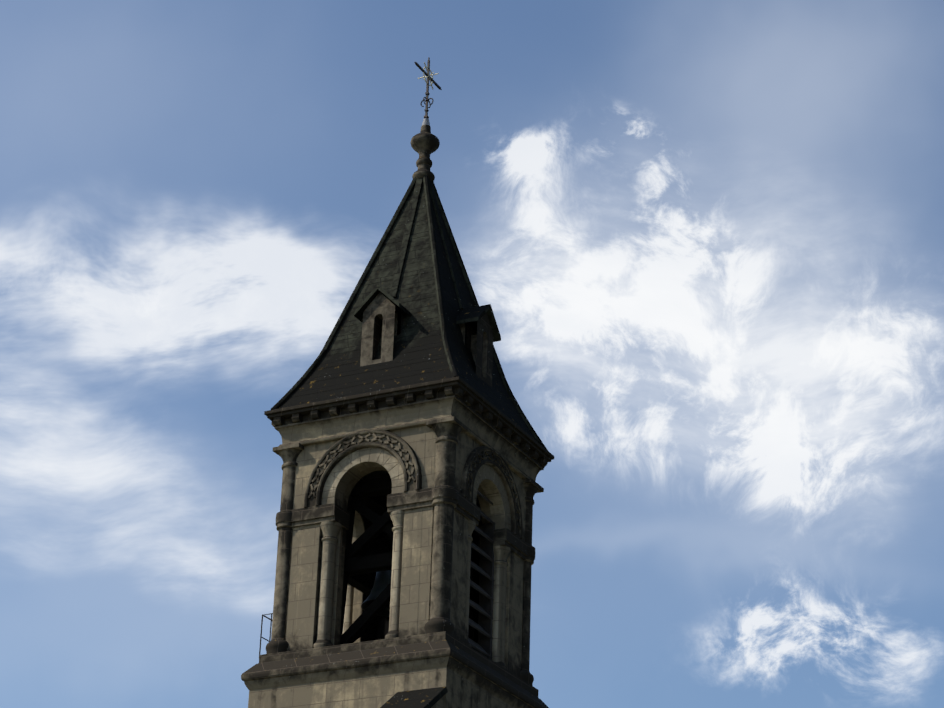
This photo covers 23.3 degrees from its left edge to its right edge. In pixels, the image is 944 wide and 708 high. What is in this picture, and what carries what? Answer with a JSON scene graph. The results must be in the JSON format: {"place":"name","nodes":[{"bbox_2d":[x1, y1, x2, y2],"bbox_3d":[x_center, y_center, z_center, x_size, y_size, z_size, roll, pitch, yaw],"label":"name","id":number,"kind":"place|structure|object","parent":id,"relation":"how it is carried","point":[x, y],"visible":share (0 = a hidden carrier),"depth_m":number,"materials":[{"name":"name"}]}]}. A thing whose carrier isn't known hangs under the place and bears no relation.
{"place":"outdoors","nodes":[
{"label":"outdoors","id":0,"kind":"place"},
{"bbox_2d":[380,687,447,707],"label":"church stone slab roofs","id":1,"kind":"structure","parent":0,"point":[426,698],"depth_m":35.51,"materials":[{"name":"grey stone"}]},
{"bbox_2d":[0,0,943,707],"label":"sky","id":2,"kind":"structure","parent":0,"point":[703,240],"materials":[{"name":"blue"}]},
{"label":"ground","id":3,"kind":"structure","parent":0,"visible":0},
{"bbox_2d":[241,376,553,707],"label":"tower wall","id":4,"kind":"structure","parent":3,"relation":"on","point":[367,669],"depth_m":37.85,"materials":[{"name":"beige stone"}]},
{"bbox_2d":[259,613,272,654],"bbox_3d":[-3.183,4.875,38.443,0.281,0.770,0.992,-10,-28,25],"label":"metal railing","id":5,"kind":"object","parent":4,"relation":"on","point":[261,630],"visible":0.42,"depth_m":38.13,"materials":[{"name":"grey metal"}]},
{"bbox_2d":[362,471,389,479],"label":"bell opening ceiling","id":6,"kind":"structure","parent":4,"relation":"on","point":[377,474],"depth_m":40.51,"materials":[{"name":"grey"}]},
{"bbox_2d":[266,416,543,685],"bbox_3d":[-1.128,3.636,39.179,3.500,3.780,3.500,-10,-28,25],"label":"bell tower carved stone","id":7,"kind":"object","parent":4,"relation":"attached to","point":[444,497],"visible":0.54,"depth_m":38.29,"materials":[{"name":"grey stone"}]},
{"bbox_2d":[271,175,546,449],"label":"roof","id":8,"kind":"structure","parent":4,"relation":"on","point":[415,272],"depth_m":40.23,"materials":[{"name":"grey stone"}]},
{"bbox_2d":[410,125,439,180],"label":"finial","id":9,"kind":"object","parent":8,"relation":"on","point":[425,143],"visible":0.83,"depth_m":42.46,"materials":[{"name":"grey stone"}]},
{"bbox_2d":[422,118,429,125],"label":"cross base","id":10,"kind":"object","parent":9,"relation":"on","point":[425,121],"visible":0.69,"depth_m":42.81,"materials":[{"name":"grey metal"}]},
{"bbox_2d":[414,57,441,118],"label":"iron cross","id":11,"kind":"object","parent":10,"relation":"on","point":[427,93],"visible":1,"depth_m":43.12,"materials":[{"name":"black metal"}]},
{"bbox_2d":[418,62,438,89],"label":"rays","id":12,"kind":"object","parent":11,"relation":"attached to","point":[431,74],"visible":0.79,"depth_m":43.26,"materials":[{"name":"metal"}]},
{"bbox_2d":[360,292,492,387],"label":"dormers","id":13,"kind":"object","parent":8,"relation":"attached to","point":[476,335],"visible":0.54,"depth_m":39.89,"materials":[{"name":"grey stone"}]},
{"bbox_2d":[340,476,480,650],"bbox_3d":[-1.134,3.816,39.096,2.160,3.396,1.990,-10,-28,25],"label":"belfry opening","id":14,"kind":"object","parent":4,"relation":"in","point":[365,552],"visible":0.29,"depth_m":38.87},
{"bbox_2d":[361,570,391,616],"bbox_3d":[-1.367,3.906,38.922,1.000,0.980,1.000,-10,-28,25],"label":"bronze bell","id":15,"kind":"object","parent":14,"relation":"hanging from","point":[382,581],"visible":0.15,"depth_m":38.69,"materials":[{"name":"black metal"}]},
{"bbox_2d":[313,448,510,669],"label":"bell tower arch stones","id":16,"kind":"object","parent":4,"relation":"attached to","point":[485,476],"visible":0.27,"depth_m":38.39,"materials":[{"name":"beige stone"}]},
{"bbox_2d":[468,490,494,659],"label":"louvre slats","id":17,"kind":"object","parent":4,"relation":"attached to","point":[484,607],"visible":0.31,"depth_m":38.74,"materials":[{"name":"grey wood"}]},
{"bbox_2d":[431,695,444,707],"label":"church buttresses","id":18,"kind":"structure","parent":3,"relation":"on","point":[439,703],"depth_m":35.53,"materials":[{"name":"grey stone"}]}
]}

